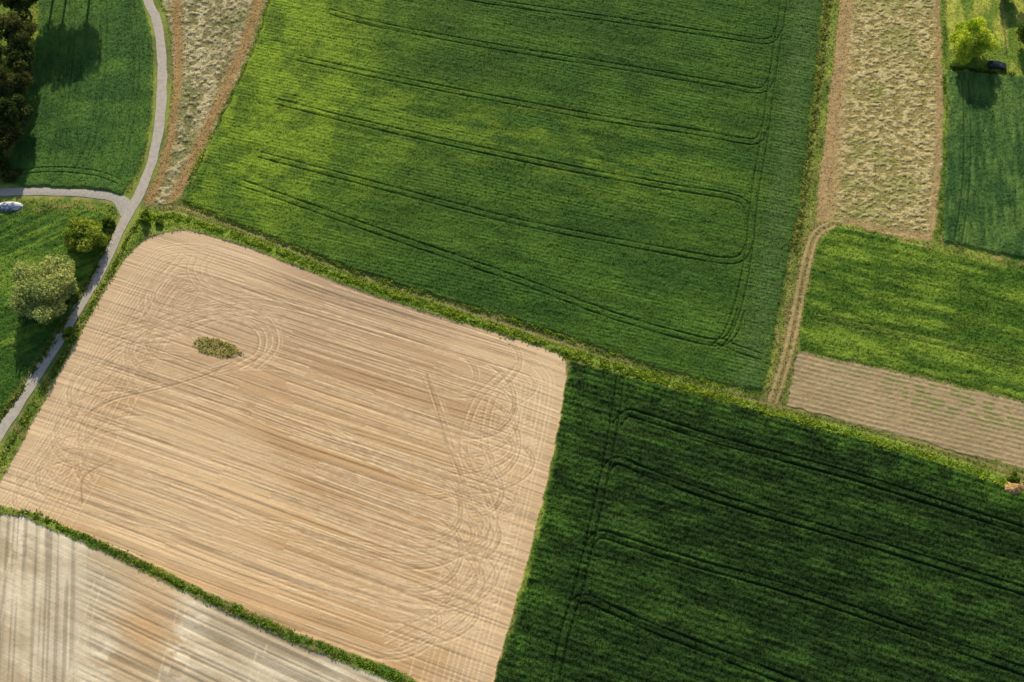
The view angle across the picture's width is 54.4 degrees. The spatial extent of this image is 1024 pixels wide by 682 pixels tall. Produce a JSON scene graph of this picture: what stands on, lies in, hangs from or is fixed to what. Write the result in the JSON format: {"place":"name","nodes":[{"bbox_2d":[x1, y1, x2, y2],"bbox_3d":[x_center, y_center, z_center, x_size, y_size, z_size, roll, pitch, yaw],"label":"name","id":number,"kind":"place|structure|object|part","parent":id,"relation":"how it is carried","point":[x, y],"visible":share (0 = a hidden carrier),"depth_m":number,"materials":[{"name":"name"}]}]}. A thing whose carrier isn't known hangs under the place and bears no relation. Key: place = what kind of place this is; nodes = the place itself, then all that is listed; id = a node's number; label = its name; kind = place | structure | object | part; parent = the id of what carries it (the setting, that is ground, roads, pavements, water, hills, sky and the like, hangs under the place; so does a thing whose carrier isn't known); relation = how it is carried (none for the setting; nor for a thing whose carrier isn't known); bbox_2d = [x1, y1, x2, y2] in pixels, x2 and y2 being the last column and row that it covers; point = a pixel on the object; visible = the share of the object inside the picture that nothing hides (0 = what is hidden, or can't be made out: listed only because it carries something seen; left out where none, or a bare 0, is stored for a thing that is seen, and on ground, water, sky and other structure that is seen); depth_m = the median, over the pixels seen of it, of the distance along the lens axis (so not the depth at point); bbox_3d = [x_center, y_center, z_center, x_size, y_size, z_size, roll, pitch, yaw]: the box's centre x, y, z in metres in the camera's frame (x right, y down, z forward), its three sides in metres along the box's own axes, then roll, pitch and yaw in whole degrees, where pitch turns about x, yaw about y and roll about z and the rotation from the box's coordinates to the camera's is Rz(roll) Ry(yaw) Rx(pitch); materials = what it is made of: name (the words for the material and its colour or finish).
{"place":"outdoors","nodes":[
{"label":"outdoors","id":0,"kind":"place"},
{"bbox_2d":[0,209,107,413],"bbox_3d":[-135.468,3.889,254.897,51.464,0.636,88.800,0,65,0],"label":"meadow","id":1,"kind":"structure","parent":0,"point":[31,237],"depth_m":266.06,"materials":[{"name":"green plant"}]},
{"bbox_2d":[8,254,78,324],"bbox_3d":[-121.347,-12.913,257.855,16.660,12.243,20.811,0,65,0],"label":"willow tree","id":2,"kind":"object","parent":1,"relation":"on","point":[36,294],"visible":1,"depth_m":255.36,"materials":[{"name":"green plant"}]},
{"bbox_2d":[61,215,108,252],"bbox_3d":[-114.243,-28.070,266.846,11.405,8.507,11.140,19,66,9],"label":"round tree","id":3,"kind":"object","parent":1,"relation":"on","point":[81,234],"visible":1,"depth_m":264.58,"materials":[{"name":"green plant"}]},
{"bbox_2d":[0,187,130,215],"bbox_3d":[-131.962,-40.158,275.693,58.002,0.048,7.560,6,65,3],"label":"gravel track","id":4,"kind":"structure","parent":0,"point":[122,203],"depth_m":276.02,"materials":[{"name":"grey gravel"}]},
{"bbox_2d":[2,0,153,194],"bbox_3d":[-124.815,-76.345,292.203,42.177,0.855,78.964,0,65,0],"label":"barley field","id":5,"kind":"structure","parent":0,"point":[89,99],"depth_m":289.60,"materials":[{"name":"green plant"}]},
{"bbox_2d":[0,0,166,441],"bbox_3d":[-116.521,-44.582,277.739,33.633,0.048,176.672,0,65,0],"label":"farm road","id":6,"kind":"structure","parent":0,"point":[6,422],"depth_m":273.11,"materials":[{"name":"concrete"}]},
{"bbox_2d":[0,514,391,681],"bbox_3d":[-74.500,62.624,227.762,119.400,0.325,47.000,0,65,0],"label":"stubble field","id":7,"kind":"structure","parent":0,"point":[71,610],"depth_m":226.33,"materials":[{"name":"beige plant"}]},
{"bbox_2d":[0,230,566,681],"bbox_3d":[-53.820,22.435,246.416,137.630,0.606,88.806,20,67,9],"label":"tilled field","id":8,"kind":"structure","parent":0,"point":[348,468],"depth_m":244.53,"materials":[{"name":"soil"}]},
{"bbox_2d":[193,337,242,358],"bbox_3d":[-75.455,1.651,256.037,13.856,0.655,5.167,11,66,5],"label":"weed patch","id":9,"kind":"object","parent":8,"relation":"on","point":[228,354],"visible":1,"depth_m":256.12,"materials":[{"name":"green plant"}]},
{"bbox_2d":[182,0,822,388],"bbox_3d":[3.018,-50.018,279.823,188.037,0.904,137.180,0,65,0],"label":"wheat field","id":10,"kind":"structure","parent":0,"point":[623,177],"depth_m":280.67,"materials":[{"name":"green plant"}]},
{"bbox_2d":[0,0,1023,681],"bbox_3d":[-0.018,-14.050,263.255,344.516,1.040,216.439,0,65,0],"label":"grass verge","id":11,"kind":"object","parent":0,"point":[774,392],"depth_m":263.24,"materials":[{"name":"green plant"}]},
{"bbox_2d":[0,202,22,211],"bbox_3d":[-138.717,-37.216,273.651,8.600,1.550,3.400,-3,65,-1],"label":"tarpaulin heap","id":12,"kind":"object","parent":11,"relation":"on","point":[8,206],"visible":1,"depth_m":273.35,"materials":[{"name":"white plastic"}]},
{"bbox_2d":[0,224,115,420],"bbox_3d":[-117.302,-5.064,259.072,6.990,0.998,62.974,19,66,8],"label":"hedge","id":13,"kind":"object","parent":11,"relation":"on","point":[63,321],"visible":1,"depth_m":259.14,"materials":[{"name":"green plant"}]},
{"bbox_2d":[0,219,140,464],"bbox_3d":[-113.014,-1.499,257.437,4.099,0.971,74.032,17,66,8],"label":"hedge","id":14,"kind":"object","parent":11,"relation":"on","point":[78,330],"visible":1,"depth_m":258.00,"materials":[{"name":"green plant"}]},
{"bbox_2d":[17,508,411,681],"bbox_3d":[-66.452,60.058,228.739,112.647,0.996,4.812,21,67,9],"label":"hedge","id":15,"kind":"object","parent":11,"relation":"on","point":[178,582],"visible":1,"depth_m":229.49,"materials":[{"name":"green plant"}]},
{"bbox_2d":[187,0,269,180],"bbox_3d":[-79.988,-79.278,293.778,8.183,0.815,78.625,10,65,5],"label":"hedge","id":16,"kind":"object","parent":11,"relation":"on","point":[198,153],"visible":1,"depth_m":284.73,"materials":[{"name":"green plant"}]},
{"bbox_2d":[150,210,563,356],"bbox_3d":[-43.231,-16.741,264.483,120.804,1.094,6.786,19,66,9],"label":"hedge","id":17,"kind":"object","parent":11,"relation":"on","point":[387,292],"visible":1,"depth_m":263.28,"materials":[{"name":"green plant"}]},
{"bbox_2d":[184,201,723,390],"bbox_3d":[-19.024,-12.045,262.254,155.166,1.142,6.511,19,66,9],"label":"hedge","id":18,"kind":"object","parent":11,"relation":"on","point":[476,308],"visible":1,"depth_m":261.94,"materials":[{"name":"green plant"}]},
{"bbox_2d":[559,345,1023,492],"bbox_3d":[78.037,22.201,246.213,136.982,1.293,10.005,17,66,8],"label":"hedge","id":19,"kind":"object","parent":11,"relation":"on","point":[654,379],"visible":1,"depth_m":249.75,"materials":[{"name":"green plant"}]},
{"bbox_2d":[790,0,834,255],"bbox_3d":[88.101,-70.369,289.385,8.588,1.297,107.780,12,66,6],"label":"hedge","id":20,"kind":"object","parent":11,"relation":"on","point":[812,124],"visible":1,"depth_m":285.75,"materials":[{"name":"green plant"}]},
{"bbox_2d":[937,74,950,241],"bbox_3d":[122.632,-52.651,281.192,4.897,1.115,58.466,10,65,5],"label":"hedge","id":21,"kind":"object","parent":11,"relation":"on","point":[944,77],"visible":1,"depth_m":286.40,"materials":[{"name":"green plant"}]},
{"bbox_2d":[494,360,1023,681],"bbox_3d":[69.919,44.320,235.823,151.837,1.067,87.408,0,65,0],"label":"potato field","id":22,"kind":"structure","parent":0,"point":[684,536],"depth_m":232.91,"materials":[{"name":"green plant"}]},
{"bbox_2d":[1004,481,1023,494],"bbox_3d":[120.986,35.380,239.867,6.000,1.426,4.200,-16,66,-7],"label":"straw heap","id":23,"kind":"object","parent":22,"relation":"on","point":[1013,488],"visible":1,"depth_m":239.55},
{"bbox_2d":[799,226,1023,399],"bbox_3d":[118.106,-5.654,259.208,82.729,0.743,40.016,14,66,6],"label":"clover field","id":24,"kind":"structure","parent":0,"point":[893,303],"depth_m":260.22,"materials":[{"name":"green plant"}]},
{"bbox_2d":[942,70,1023,256],"bbox_3d":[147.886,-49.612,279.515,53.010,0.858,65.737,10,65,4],"label":"barley field","id":25,"kind":"structure","parent":0,"point":[984,195],"depth_m":279.60,"materials":[{"name":"green plant"}]},
{"bbox_2d":[949,65,1021,76],"bbox_3d":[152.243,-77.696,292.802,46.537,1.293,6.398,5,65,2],"label":"hedge","id":26,"kind":"object","parent":25,"relation":"on","point":[988,71],"visible":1,"depth_m":293.79,"materials":[{"name":"green plant"}]},
{"bbox_2d":[946,0,1023,69],"bbox_3d":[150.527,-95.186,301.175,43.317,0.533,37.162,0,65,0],"label":"garden lawn","id":27,"kind":"structure","parent":0,"point":[1011,18],"depth_m":301.57,"materials":[{"name":"green plant"}]},
{"bbox_2d":[948,16,999,64],"bbox_3d":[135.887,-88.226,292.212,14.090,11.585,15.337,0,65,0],"label":"poplar tree","id":28,"kind":"object","parent":27,"relation":"on","point":[972,38],"visible":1,"depth_m":290.11,"materials":[{"name":"green plant"}]},
{"bbox_2d":[987,60,1006,69],"bbox_3d":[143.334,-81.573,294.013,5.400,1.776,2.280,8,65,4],"label":"parked car","id":29,"kind":"object","parent":27,"relation":"on","point":[993,64],"visible":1,"depth_m":293.55,"materials":[{"name":"paint"}]},
{"bbox_3d":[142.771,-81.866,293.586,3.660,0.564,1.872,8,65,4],"label":"windows","id":30,"kind":"part","parent":29,"relation":"part of","materials":[{"name":"black glass"}]},
{"bbox_2d":[1002,0,1007,50],"bbox_3d":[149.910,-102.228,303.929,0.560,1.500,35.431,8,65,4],"label":"garden fence","id":31,"kind":"object","parent":27,"relation":"on","point":[1005,43],"visible":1,"depth_m":300.12,"materials":[{"name":"brown wood"}]},
{"bbox_2d":[1016,22,1023,43],"bbox_3d":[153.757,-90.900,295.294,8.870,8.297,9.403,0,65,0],"label":"ornamental tree","id":32,"kind":"object","parent":27,"relation":"on","point":[1020,31],"visible":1,"depth_m":294.62,"materials":[{"name":"green plant"}]},
{"label":"ground","id":33,"kind":"structure","parent":0,"visible":0},
{"bbox_2d":[0,28,3,65],"bbox_3d":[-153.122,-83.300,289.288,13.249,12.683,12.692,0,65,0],"label":"hedgerow tree","id":34,"kind":"object","parent":33,"relation":"on","point":[1,36],"visible":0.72,"depth_m":288.45,"materials":[{"name":"green plant"}]},
{"bbox_2d":[0,149,10,171],"bbox_3d":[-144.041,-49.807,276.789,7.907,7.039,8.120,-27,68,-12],"label":"hedgerow tree","id":35,"kind":"object","parent":33,"relation":"on","point":[5,163],"visible":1,"depth_m":276.55,"materials":[{"name":"green plant"}]},
{"bbox_2d":[0,167,22,182],"bbox_3d":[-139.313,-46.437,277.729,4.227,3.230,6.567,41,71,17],"label":"bush","id":36,"kind":"object","parent":33,"relation":"on","point":[11,174],"visible":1,"depth_m":276.93,"materials":[{"name":"green plant"}]},
{"bbox_2d":[0,119,24,149],"bbox_3d":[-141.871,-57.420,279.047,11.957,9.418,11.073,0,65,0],"label":"hedgerow tree","id":37,"kind":"object","parent":33,"relation":"on","point":[10,133],"visible":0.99,"depth_m":276.86,"materials":[{"name":"green plant"}]},
{"bbox_2d":[0,59,33,97],"bbox_3d":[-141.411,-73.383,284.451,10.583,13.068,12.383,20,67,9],"label":"hedgerow tree","id":38,"kind":"object","parent":33,"relation":"on","point":[18,82],"visible":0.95,"depth_m":280.60,"materials":[{"name":"green plant"}]},
{"bbox_2d":[0,93,34,124],"bbox_3d":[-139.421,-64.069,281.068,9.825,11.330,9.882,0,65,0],"label":"hedgerow tree","id":39,"kind":"object","parent":33,"relation":"on","point":[16,107],"visible":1,"depth_m":277.67,"materials":[{"name":"green plant"}]},
{"bbox_2d":[0,7,37,47],"bbox_3d":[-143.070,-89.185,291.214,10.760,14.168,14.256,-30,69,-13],"label":"hedgerow tree","id":40,"kind":"object","parent":33,"relation":"on","point":[20,28],"visible":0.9,"depth_m":288.01,"materials":[{"name":"green plant"}]},
{"bbox_2d":[1,33,36,74],"bbox_3d":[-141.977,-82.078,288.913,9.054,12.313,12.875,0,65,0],"label":"hedgerow tree","id":41,"kind":"object","parent":33,"relation":"on","point":[12,52],"visible":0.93,"depth_m":284.95,"materials":[{"name":"green plant"}]},
{"bbox_2d":[0,0,37,17],"bbox_3d":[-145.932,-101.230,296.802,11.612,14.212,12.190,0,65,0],"label":"hedgerow tree","id":42,"kind":"object","parent":33,"relation":"on","point":[14,5],"visible":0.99,"depth_m":293.81,"materials":[{"name":"green plant"}]},
{"bbox_2d":[61,326,72,340],"bbox_3d":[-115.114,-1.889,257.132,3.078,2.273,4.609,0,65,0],"label":"bush","id":43,"kind":"object","parent":33,"relation":"on","point":[66,332],"visible":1,"depth_m":256.92,"materials":[{"name":"green plant"}]},
{"bbox_2d":[101,216,115,227],"bbox_3d":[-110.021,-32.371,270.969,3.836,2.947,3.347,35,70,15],"label":"bush","id":44,"kind":"object","parent":33,"relation":"on","point":[108,221],"visible":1,"depth_m":270.72,"materials":[{"name":"green plant"}]},
{"bbox_2d":[140,210,150,224],"bbox_3d":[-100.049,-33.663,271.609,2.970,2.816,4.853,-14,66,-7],"label":"bush","id":45,"kind":"object","parent":33,"relation":"on","point":[145,216],"visible":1,"depth_m":271.25,"materials":[{"name":"green plant"}]},
{"bbox_2d":[155,219,163,225],"bbox_3d":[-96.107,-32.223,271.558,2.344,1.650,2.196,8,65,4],"label":"bush","id":46,"kind":"object","parent":33,"relation":"on","point":[159,223],"visible":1,"depth_m":271.06,"materials":[{"name":"green plant"}]},
{"bbox_2d":[142,0,266,206],"bbox_3d":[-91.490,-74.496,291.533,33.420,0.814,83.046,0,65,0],"label":"mown hay strip","id":47,"kind":"object","parent":33,"relation":"on","point":[213,42],"visible":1,"depth_m":294.07,"materials":[{"name":"beige plant"}]},
{"bbox_2d":[816,0,944,240],"bbox_3d":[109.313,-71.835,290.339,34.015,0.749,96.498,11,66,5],"label":"mown hay strip","id":48,"kind":"object","parent":33,"relation":"on","point":[881,163],"visible":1,"depth_m":286.42,"materials":[{"name":"beige plant"}]},
{"bbox_2d":[787,351,1023,467],"bbox_3d":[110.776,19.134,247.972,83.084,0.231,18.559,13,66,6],"label":"vegetable plot","id":49,"kind":"object","parent":33,"relation":"on","point":[946,415],"visible":1,"depth_m":249.28,"materials":[{"name":"soil"}]},
{"bbox_2d":[1006,471,1020,482],"bbox_3d":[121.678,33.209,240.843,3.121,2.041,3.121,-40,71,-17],"label":"bush","id":50,"kind":"object","parent":33,"relation":"on","point":[1014,477],"visible":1,"depth_m":240.44,"materials":[{"name":"green plant"}]}
]}

